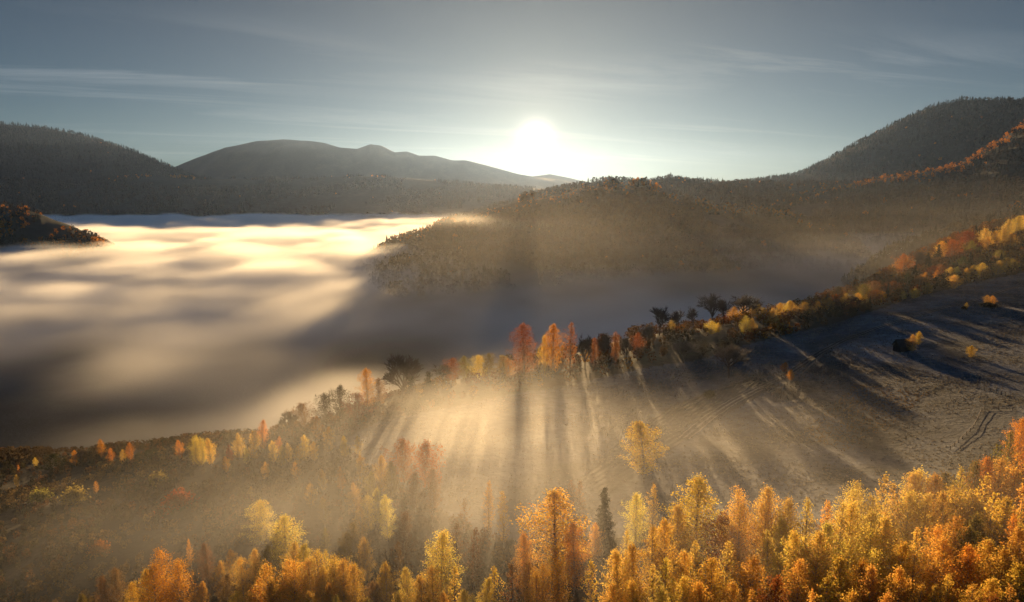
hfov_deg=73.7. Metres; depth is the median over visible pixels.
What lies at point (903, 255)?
broadleaf tree
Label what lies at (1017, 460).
birch tree
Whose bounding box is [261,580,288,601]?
birch tree
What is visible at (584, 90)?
sky
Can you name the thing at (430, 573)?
birch tree
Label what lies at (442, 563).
birch tree
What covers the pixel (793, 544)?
birch tree
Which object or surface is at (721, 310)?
bare tree
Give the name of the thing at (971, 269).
birch tree
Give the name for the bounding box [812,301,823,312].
birch tree
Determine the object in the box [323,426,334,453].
birch tree
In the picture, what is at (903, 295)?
birch tree
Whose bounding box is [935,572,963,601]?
birch tree
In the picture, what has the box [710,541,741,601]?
birch tree
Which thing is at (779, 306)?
birch tree
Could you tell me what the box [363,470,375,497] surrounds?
birch tree
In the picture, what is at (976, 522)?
birch tree
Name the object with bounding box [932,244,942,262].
spruce tree
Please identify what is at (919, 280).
broadleaf tree
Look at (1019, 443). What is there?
birch tree
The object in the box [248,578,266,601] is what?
birch tree
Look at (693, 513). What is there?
birch tree
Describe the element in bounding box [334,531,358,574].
birch tree
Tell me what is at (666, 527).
birch tree
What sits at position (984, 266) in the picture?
birch tree
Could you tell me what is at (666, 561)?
birch tree
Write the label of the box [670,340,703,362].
bare tree
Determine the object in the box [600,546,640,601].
birch tree
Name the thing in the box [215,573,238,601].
birch tree
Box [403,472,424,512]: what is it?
birch tree
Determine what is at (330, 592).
birch tree
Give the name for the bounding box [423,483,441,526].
birch tree
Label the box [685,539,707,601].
birch tree
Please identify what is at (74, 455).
birch tree
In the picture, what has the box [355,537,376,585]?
birch tree
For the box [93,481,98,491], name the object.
birch tree
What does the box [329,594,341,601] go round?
birch tree
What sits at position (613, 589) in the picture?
birch tree
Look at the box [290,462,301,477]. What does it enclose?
birch tree
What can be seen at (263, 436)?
birch tree
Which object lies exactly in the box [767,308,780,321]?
birch tree
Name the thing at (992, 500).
birch tree
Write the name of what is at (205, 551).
birch tree
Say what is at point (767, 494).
birch tree
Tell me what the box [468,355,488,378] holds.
broadleaf tree
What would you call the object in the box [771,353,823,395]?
wooden fence
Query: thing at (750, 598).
birch tree
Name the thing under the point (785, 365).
birch tree
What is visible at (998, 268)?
birch tree
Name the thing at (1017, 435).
birch tree
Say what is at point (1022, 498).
birch tree
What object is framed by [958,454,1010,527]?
birch tree
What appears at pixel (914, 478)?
birch tree
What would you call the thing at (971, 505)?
birch tree
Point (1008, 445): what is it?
birch tree
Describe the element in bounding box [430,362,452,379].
broadleaf tree
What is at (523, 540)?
birch tree
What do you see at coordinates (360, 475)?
birch tree
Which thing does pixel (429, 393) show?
spruce tree
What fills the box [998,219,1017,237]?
birch tree
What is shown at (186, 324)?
ground
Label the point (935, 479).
birch tree
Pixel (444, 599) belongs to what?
birch tree
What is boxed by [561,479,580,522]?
birch tree
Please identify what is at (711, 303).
bare tree
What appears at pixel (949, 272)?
birch tree
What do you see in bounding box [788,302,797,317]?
birch tree
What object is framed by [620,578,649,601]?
birch tree
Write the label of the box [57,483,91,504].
shrub
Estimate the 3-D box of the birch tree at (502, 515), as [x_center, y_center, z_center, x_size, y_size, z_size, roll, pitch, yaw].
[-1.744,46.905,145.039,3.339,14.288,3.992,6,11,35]
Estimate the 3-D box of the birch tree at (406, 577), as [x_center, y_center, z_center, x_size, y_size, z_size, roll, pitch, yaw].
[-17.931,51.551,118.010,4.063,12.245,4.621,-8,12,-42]
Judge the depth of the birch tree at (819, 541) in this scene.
99.18 m
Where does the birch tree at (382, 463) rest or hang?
on the ground at (186, 324)
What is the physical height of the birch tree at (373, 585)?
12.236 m
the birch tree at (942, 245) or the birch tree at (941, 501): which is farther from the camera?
the birch tree at (942, 245)
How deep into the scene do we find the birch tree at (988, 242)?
540.65 m
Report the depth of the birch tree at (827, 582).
89.55 m
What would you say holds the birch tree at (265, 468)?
on the ground at (186, 324)
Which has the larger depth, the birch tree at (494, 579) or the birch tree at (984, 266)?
the birch tree at (984, 266)
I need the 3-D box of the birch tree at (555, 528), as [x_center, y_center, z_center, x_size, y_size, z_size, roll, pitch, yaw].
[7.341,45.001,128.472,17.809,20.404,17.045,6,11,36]
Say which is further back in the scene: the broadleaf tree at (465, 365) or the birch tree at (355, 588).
the broadleaf tree at (465, 365)
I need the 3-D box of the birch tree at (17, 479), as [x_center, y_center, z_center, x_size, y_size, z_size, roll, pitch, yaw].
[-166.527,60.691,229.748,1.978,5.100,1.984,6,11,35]
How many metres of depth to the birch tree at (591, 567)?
112.76 m
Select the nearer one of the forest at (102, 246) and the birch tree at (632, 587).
the birch tree at (632, 587)
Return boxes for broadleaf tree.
[34,453,72,470]
[135,448,161,465]
[284,402,319,427]
[310,392,337,420]
[326,383,353,419]
[340,391,375,419]
[371,377,389,404]
[378,436,418,482]
[401,439,445,491]
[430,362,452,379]
[441,357,461,381]
[455,355,472,380]
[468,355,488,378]
[479,352,495,376]
[489,354,509,376]
[610,331,621,363]
[631,332,648,358]
[693,507,752,575]
[829,286,848,302]
[851,283,872,299]
[863,280,884,298]
[867,289,886,301]
[874,267,895,282]
[881,281,903,294]
[892,253,914,274]
[898,273,913,290]
[905,275,934,288]
[926,265,945,280]
[935,263,948,273]
[936,239,965,259]
[945,275,962,288]
[952,257,974,270]
[955,231,982,246]
[962,239,979,253]
[966,345,976,357]
[970,256,988,268]
[989,250,1007,259]
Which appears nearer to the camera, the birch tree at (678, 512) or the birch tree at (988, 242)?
the birch tree at (678, 512)
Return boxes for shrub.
[23,487,57,502]
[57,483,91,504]
[84,537,112,559]
[148,470,168,488]
[154,487,200,517]
[701,389,716,398]
[980,302,999,308]
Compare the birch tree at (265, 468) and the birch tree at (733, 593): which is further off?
the birch tree at (265, 468)
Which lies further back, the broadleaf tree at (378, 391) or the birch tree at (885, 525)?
the broadleaf tree at (378, 391)
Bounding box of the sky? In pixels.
[0,0,1023,181]
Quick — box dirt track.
[680,284,1023,438]
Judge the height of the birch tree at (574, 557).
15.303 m
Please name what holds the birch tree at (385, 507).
on the ground at (186, 324)
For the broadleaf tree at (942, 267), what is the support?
on the ground at (186, 324)
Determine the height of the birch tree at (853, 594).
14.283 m
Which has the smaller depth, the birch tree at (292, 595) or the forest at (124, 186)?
the birch tree at (292, 595)
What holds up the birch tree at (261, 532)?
on the ground at (186, 324)
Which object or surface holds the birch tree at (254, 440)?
on the ground at (186, 324)
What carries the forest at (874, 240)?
on the ground at (186, 324)
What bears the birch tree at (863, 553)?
on the ground at (186, 324)
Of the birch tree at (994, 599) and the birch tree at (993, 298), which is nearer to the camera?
the birch tree at (994, 599)
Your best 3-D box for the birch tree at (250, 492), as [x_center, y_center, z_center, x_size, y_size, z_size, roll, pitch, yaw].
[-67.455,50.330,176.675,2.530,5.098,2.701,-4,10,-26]
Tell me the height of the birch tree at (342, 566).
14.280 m
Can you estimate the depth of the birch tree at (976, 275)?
444.81 m
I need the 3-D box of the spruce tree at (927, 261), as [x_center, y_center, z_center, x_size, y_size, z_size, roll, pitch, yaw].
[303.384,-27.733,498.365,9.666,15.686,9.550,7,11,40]
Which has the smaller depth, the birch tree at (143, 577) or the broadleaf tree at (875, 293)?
the birch tree at (143, 577)
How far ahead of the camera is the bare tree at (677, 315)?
350.82 m
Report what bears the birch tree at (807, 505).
on the ground at (186, 324)
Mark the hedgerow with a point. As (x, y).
(1016, 252)
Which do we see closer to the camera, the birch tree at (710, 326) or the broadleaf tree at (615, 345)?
the broadleaf tree at (615, 345)
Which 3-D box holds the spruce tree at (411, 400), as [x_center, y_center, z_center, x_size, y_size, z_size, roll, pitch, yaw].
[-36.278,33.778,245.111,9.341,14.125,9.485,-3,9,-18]
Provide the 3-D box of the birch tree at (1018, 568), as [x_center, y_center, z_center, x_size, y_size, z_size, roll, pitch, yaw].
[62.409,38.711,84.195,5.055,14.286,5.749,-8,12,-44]
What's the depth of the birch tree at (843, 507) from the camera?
107.48 m
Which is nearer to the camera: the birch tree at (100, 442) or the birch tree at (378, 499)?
the birch tree at (378, 499)
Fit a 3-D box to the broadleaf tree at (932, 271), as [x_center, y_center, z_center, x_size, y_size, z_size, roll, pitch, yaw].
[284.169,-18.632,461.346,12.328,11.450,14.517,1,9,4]
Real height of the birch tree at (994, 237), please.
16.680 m
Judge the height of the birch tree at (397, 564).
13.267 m
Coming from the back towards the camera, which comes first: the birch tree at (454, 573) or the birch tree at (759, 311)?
the birch tree at (759, 311)
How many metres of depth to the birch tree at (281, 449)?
198.85 m
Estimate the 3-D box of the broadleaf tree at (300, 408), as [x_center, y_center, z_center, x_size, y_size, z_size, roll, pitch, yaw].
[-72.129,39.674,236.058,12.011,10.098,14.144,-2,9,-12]
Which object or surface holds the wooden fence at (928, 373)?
on the ground at (186, 324)
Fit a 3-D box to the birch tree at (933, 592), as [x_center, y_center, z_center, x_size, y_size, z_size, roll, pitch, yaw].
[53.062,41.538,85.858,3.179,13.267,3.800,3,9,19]
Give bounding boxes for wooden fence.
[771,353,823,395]
[839,353,1005,395]
[950,406,1012,449]
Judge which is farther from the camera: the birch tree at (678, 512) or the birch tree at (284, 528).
the birch tree at (284, 528)
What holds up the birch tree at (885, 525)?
on the ground at (186, 324)
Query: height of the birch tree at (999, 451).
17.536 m
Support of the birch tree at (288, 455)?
on the ground at (186, 324)
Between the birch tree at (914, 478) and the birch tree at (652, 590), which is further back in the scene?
the birch tree at (914, 478)
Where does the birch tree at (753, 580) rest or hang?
on the ground at (186, 324)
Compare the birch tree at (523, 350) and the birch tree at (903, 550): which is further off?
the birch tree at (523, 350)
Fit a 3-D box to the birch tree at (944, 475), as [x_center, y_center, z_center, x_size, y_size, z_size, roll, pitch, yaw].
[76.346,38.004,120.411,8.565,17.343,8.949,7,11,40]
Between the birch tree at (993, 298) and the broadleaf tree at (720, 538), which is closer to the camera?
the broadleaf tree at (720, 538)
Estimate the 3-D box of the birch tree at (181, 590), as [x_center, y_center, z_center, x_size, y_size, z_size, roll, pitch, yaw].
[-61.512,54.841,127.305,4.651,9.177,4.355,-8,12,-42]
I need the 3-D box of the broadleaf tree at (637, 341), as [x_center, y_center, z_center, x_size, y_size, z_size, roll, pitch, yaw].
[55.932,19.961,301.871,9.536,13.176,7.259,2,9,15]
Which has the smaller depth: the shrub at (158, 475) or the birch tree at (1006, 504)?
the birch tree at (1006, 504)
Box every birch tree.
[14,475,18,486]
[71,450,79,465]
[77,593,93,601]
[90,573,120,601]
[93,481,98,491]
[96,439,105,456]
[100,566,132,601]
[106,448,114,460]
[120,449,126,461]
[122,582,144,601]
[126,442,134,459]
[130,547,198,601]
[132,567,161,601]
[167,576,193,601]
[174,440,184,458]
[186,435,207,466]
[186,539,193,572]
[191,542,215,583]
[191,581,209,601]
[203,438,217,468]
[203,562,214,601]
[211,560,233,597]
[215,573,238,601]
[222,456,229,471]
[224,548,237,584]
[228,556,256,601]
[228,589,244,601]
[231,433,246,459]
[237,497,277,545]
[242,592,252,601]
[243,448,249,465]
[244,548,262,586]
[245,553,313,601]
[247,486,254,501]
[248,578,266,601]
[249,430,262,460]
[251,565,273,601]
[254,544,280,591]
[256,419,269,452]
[261,462,268,477]
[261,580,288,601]
[265,513,308,569]
[268,441,278,462]
[271,526,288,564]
[274,437,282,453]
[277,445,286,466]
[279,540,310,582]
[280,577,304,601]
[284,442,292,462]
[286,543,313,588]
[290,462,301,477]
[293,574,315,601]
[297,554,330,601]
[298,435,309,462]
[300,546,360,601]
[300,590,320,601]
[305,483,317,507]
[310,441,318,459]
[312,566,329,601]
[317,469,328,492]
[320,528,330,557]
[321,582,340,601]
[322,549,331,581]
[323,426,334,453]
[328,557,359,601]
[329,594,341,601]
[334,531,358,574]
[338,562,370,601]
[339,435,350,456]
[339,520,366,568]
[344,482,364,516]
[351,506,371,539]
[353,367,377,407]
[354,437,362,455]
[355,454,368,484]
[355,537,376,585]
[358,493,378,533]
[361,579,393,601]
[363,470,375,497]
[368,488,387,531]
[372,455,389,494]
[374,561,401,601]
[378,494,397,544]
[380,462,401,502]
[389,511,417,563]
[389,541,403,593]
[391,592,406,601]
[397,566,418,601]
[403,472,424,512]
[406,574,435,601]
[415,563,447,601]
[417,529,467,600]
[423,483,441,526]
[424,468,443,510]
[437,590,451,601]
[439,564,462,601]
[448,521,464,566]
[457,589,474,601]
[458,498,471,540]
[462,527,483,585]
[475,576,497,601]
[481,480,495,539]
[483,565,507,601]
[497,491,510,550]
[498,563,528,601]
[502,322,541,379]
[504,358,514,376]
[507,531,541,591]
[511,487,594,587]
[514,560,537,601]
[521,554,573,601]
[536,335,550,377]
[540,324,568,377]
[561,321,577,366]
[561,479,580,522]
[561,520,591,595]
[570,479,587,518]
[579,559,601,601]
[585,522,605,563]
[590,338,598,364]
[598,581,628,601]
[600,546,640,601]
[616,420,669,481]
[618,492,650,545]
[618,541,657,600]
[620,528,631,576]
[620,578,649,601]
[638,523,664,601]
[642,526,670,581]
[643,483,659,535]
[643,517,685,592]
[643,564,661,601]
[649,584,670,601]
[654,556,677,601]
[658,472,729,562]
[660,500,701,578]
[662,550,704,601]
[664,574,693,601]
[668,319,675,331]
[684,579,718,601]
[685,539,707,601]
[686,554,735,601]
[703,321,720,334]
[707,579,746,601]
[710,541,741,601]
[714,322,722,333]
[716,485,786,582]
[726,306,738,323]
[730,554,778,601]
[739,315,753,335]
[741,482,791,576]
[746,588,757,601]
[747,318,758,332]
[753,304,765,318]
[756,529,780,601]
[756,574,791,601]
[757,497,814,578]
[759,515,799,591]
[765,530,815,601]
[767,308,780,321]
[772,557,819,601]
[776,302,783,316]
[780,363,787,371]
[783,300,794,313]
[785,369,795,380]
[787,529,837,601]
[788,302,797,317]
[792,497,819,573]
[795,302,814,315]
[798,519,854,598]
[804,553,869,601]
[806,588,818,601]
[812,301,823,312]
[815,571,837,601]
[816,499,836,593]
[825,478,899,556]
[825,520,896,601]
[828,499,853,591]
[829,500,872,579]
[830,586,860,601]
[840,558,879,601]
[843,507,891,578]
[844,564,896,601]
[854,513,915,592]
[855,293,862,304]
[861,471,891,544]
[871,541,919,601]
[876,480,914,568]
[878,591,896,601]
[880,470,931,556]
[882,564,918,601]
[886,487,930,568]
[891,465,938,547]
[900,291,906,298]
[901,489,949,573]
[905,526,929,601]
[906,335,918,350]
[907,520,962,601]
[909,288,920,297]
[911,584,926,601]
[912,534,974,601]
[914,331,923,343]
[916,472,952,551]
[920,469,966,546]
[920,489,967,572]
[921,483,1001,555]
[927,583,948,601]
[930,511,979,596]
[931,241,948,259]
[932,270,941,278]
[935,525,986,600]
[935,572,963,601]
[939,542,991,601]
[943,537,1017,600]
[944,267,953,278]
[947,589,956,601]
[948,465,967,514]
[949,456,1000,516]
[950,512,999,585]
[953,266,960,278]
[957,577,1007,601]
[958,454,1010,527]
[961,268,970,279]
[962,583,979,601]
[965,473,991,540]
[967,491,1008,555]
[968,265,977,277]
[972,268,980,280]
[973,263,988,275]
[974,545,1020,601]
[976,228,992,245]
[979,236,994,249]
[980,454,1016,530]
[980,496,1023,577]
[981,591,1002,601]
[982,443,1012,509]
[982,466,1023,547]
[983,295,990,303]
[986,231,1003,246]
[988,296,997,303]
[991,260,1005,274]
[994,513,1021,580]
[996,228,1009,242]
[997,561,1023,601]
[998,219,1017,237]
[999,526,1023,601]
[1001,257,1012,273]
[1001,430,1023,507]
[1001,452,1023,518]
[1002,232,1018,249]
[1002,418,1023,476]
[1003,583,1019,601]
[1004,483,1023,560]
[1007,417,1023,463]
[1009,216,1023,233]
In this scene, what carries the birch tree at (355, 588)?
on the ground at (186, 324)
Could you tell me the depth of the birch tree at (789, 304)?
378.19 m
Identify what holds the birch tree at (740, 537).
on the ground at (186, 324)
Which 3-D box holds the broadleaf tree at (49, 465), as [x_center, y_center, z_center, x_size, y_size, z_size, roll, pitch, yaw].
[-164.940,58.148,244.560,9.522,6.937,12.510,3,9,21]
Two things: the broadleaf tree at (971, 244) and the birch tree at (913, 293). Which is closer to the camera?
the birch tree at (913, 293)
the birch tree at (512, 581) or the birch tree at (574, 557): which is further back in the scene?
the birch tree at (574, 557)
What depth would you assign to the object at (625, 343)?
298.10 m
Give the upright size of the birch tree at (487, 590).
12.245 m
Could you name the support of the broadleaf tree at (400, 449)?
on the ground at (186, 324)
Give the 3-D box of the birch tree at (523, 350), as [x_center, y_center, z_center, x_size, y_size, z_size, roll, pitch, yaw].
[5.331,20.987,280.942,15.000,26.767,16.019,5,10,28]
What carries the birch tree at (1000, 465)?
on the ground at (186, 324)
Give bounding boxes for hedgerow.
[256,214,1023,445]
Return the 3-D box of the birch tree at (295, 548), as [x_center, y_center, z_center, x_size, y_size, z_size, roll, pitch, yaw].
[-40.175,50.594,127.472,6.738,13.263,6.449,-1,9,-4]
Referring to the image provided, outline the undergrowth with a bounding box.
[0,381,1023,601]
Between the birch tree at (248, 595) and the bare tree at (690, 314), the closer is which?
the birch tree at (248, 595)
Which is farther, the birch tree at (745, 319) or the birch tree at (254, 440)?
the birch tree at (745, 319)
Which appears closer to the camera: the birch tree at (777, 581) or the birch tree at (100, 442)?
the birch tree at (777, 581)
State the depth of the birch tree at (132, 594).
125.42 m
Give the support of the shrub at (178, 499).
on the ground at (186, 324)
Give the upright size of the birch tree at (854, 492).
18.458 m
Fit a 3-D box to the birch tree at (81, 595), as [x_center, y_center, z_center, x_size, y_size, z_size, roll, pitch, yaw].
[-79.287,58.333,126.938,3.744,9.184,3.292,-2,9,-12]
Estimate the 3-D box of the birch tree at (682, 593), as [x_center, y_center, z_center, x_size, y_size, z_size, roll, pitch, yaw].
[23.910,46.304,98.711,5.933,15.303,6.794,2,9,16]
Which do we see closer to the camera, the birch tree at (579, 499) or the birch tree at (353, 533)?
the birch tree at (353, 533)
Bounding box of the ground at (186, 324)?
[0,100,1023,601]
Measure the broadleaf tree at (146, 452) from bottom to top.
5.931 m
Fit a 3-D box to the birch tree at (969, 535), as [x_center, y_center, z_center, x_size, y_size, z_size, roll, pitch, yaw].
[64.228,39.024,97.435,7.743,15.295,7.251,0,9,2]
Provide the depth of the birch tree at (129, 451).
236.85 m
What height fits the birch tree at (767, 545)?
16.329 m
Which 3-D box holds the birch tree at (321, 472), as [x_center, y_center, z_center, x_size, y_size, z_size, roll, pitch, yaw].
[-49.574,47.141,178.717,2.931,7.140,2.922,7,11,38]
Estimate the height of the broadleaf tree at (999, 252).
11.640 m
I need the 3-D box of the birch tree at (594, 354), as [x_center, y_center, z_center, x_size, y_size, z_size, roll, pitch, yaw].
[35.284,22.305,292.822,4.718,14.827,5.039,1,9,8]
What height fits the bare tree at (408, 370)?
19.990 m
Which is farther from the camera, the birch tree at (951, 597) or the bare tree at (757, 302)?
the bare tree at (757, 302)
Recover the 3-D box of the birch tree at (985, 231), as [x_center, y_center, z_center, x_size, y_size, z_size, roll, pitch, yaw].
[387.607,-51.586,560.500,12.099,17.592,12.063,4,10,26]
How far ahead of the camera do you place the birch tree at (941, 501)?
108.10 m
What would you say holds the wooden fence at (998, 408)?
on the ground at (186, 324)
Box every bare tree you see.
[75,449,85,460]
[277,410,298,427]
[381,353,424,401]
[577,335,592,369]
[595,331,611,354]
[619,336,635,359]
[639,324,655,339]
[649,305,670,335]
[667,308,684,331]
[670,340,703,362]
[686,306,697,330]
[697,293,725,320]
[712,343,752,377]
[718,298,731,325]
[730,294,761,313]
[752,300,763,318]
[907,250,934,267]
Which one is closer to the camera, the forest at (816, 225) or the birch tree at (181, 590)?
the birch tree at (181, 590)
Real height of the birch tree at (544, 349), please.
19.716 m
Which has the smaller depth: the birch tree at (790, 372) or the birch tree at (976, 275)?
the birch tree at (790, 372)
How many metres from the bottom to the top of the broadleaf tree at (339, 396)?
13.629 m
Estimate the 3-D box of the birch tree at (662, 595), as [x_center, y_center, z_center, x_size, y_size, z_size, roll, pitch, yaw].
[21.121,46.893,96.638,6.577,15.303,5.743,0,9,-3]
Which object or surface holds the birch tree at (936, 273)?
on the ground at (186, 324)
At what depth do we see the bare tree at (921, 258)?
504.25 m
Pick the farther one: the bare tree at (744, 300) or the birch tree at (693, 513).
the bare tree at (744, 300)
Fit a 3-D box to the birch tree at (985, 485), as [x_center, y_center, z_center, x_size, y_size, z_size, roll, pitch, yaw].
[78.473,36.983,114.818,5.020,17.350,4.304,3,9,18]
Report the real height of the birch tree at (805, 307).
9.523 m
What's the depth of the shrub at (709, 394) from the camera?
251.64 m
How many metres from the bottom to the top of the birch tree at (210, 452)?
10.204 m
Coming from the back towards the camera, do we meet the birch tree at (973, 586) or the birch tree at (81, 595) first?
the birch tree at (81, 595)
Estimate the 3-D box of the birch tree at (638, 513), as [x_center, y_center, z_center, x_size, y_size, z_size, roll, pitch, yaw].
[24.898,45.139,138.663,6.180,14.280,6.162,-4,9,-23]
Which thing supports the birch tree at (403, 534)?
on the ground at (186, 324)
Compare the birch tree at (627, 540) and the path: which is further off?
the path
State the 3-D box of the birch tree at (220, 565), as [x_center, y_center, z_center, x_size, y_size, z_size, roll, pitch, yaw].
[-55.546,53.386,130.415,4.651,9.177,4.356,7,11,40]
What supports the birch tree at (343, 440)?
on the ground at (186, 324)
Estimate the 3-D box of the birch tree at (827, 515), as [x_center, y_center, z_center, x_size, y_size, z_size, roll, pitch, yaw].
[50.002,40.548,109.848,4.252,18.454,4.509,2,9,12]
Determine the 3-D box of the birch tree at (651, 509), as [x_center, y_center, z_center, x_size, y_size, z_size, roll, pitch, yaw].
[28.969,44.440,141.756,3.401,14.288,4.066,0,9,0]
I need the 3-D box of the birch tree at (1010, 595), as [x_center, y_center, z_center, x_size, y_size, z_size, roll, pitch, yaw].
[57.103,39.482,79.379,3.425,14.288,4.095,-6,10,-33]
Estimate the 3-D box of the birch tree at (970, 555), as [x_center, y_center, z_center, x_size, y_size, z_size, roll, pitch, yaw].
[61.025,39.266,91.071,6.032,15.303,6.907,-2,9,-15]
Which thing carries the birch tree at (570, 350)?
on the ground at (186, 324)
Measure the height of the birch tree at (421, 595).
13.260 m
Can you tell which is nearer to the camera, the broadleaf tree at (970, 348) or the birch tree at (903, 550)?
the birch tree at (903, 550)
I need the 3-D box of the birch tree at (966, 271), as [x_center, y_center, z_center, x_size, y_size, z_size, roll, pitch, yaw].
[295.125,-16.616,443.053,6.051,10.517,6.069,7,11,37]
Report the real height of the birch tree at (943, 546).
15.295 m
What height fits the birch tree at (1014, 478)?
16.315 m
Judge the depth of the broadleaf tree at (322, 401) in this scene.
238.13 m
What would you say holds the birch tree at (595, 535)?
on the ground at (186, 324)
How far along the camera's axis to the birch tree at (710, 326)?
347.52 m
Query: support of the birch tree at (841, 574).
on the ground at (186, 324)
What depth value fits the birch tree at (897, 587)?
87.81 m
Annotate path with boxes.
[895,300,1023,320]
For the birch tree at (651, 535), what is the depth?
113.16 m
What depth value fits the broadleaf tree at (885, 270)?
462.43 m
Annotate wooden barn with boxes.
[891,339,911,352]
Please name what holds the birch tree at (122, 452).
on the ground at (186, 324)
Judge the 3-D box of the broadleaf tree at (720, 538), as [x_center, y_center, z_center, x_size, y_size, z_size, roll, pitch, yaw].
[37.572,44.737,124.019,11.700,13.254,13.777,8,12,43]
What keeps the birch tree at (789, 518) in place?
on the ground at (186, 324)
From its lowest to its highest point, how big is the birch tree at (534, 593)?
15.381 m
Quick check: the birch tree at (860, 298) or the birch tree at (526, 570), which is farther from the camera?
the birch tree at (860, 298)
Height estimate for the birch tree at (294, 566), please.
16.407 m
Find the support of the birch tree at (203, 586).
on the ground at (186, 324)
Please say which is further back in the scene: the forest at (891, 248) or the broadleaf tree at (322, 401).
the forest at (891, 248)
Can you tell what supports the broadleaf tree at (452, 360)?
on the ground at (186, 324)
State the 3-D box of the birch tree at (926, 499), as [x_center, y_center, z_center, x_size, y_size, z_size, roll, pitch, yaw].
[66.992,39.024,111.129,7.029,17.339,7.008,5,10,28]
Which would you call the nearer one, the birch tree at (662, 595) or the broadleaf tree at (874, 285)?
the birch tree at (662, 595)
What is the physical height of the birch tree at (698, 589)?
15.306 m
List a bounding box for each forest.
[0,121,197,183]
[0,173,537,222]
[0,201,129,264]
[356,176,871,298]
[429,173,859,227]
[731,95,1023,182]
[791,121,1023,252]
[841,205,1023,288]
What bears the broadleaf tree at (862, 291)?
on the ground at (186, 324)
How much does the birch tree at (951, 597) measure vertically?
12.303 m
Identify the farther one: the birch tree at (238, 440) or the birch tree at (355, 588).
the birch tree at (238, 440)
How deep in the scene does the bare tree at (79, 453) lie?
248.39 m
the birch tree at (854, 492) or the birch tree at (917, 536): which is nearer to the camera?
the birch tree at (917, 536)
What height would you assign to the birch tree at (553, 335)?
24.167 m
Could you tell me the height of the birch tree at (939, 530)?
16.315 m
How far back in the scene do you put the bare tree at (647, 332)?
313.02 m
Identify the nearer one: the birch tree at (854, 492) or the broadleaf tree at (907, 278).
the birch tree at (854, 492)
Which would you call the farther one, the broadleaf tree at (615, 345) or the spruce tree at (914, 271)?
the spruce tree at (914, 271)
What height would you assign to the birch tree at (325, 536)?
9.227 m
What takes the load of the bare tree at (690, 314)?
on the ground at (186, 324)
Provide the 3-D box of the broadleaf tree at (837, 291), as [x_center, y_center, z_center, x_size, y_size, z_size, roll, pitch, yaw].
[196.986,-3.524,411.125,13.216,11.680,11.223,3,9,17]
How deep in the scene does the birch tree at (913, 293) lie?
402.12 m
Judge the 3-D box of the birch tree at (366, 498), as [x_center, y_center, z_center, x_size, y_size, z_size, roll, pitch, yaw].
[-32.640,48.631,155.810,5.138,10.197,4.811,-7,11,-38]
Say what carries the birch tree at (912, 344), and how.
on the ground at (186, 324)
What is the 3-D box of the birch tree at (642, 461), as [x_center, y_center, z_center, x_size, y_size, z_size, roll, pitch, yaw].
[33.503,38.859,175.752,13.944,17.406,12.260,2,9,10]
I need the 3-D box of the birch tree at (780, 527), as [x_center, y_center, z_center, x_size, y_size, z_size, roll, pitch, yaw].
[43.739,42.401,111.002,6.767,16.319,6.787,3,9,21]
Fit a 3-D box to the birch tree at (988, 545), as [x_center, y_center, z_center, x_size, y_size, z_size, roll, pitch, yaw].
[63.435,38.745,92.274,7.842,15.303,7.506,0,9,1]
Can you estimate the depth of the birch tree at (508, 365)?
284.80 m
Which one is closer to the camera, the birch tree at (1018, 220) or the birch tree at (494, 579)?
the birch tree at (494, 579)
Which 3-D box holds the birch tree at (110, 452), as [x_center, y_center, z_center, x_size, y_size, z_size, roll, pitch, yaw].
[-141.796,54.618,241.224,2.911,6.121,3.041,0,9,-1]
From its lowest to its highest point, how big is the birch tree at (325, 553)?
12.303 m
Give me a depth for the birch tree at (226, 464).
199.87 m
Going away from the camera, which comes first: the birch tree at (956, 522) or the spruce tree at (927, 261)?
the birch tree at (956, 522)
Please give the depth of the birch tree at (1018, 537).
91.45 m
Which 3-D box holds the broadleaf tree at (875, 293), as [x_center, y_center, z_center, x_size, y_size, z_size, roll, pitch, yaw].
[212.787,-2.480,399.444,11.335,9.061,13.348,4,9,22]
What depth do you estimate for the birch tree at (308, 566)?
118.26 m
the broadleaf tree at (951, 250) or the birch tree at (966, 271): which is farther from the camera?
the broadleaf tree at (951, 250)
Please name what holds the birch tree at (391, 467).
on the ground at (186, 324)
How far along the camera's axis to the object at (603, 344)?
293.24 m
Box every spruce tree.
[225,445,233,461]
[399,376,422,415]
[418,371,441,407]
[589,487,617,559]
[911,265,917,278]
[922,252,931,270]
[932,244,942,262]
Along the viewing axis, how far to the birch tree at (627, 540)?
123.07 m
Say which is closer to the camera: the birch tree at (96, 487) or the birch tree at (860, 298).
the birch tree at (96, 487)
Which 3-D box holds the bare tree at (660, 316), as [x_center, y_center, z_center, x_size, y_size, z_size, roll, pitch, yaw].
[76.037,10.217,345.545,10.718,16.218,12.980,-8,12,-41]
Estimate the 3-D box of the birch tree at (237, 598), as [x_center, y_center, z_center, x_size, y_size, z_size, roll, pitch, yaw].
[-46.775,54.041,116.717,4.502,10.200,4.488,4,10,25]
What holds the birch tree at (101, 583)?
on the ground at (186, 324)
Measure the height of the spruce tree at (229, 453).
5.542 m
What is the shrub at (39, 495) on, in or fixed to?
on the ground at (186, 324)
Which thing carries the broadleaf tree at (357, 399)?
on the ground at (186, 324)
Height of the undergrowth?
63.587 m
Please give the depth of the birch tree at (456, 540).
135.51 m
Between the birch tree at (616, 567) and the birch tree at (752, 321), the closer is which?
the birch tree at (616, 567)

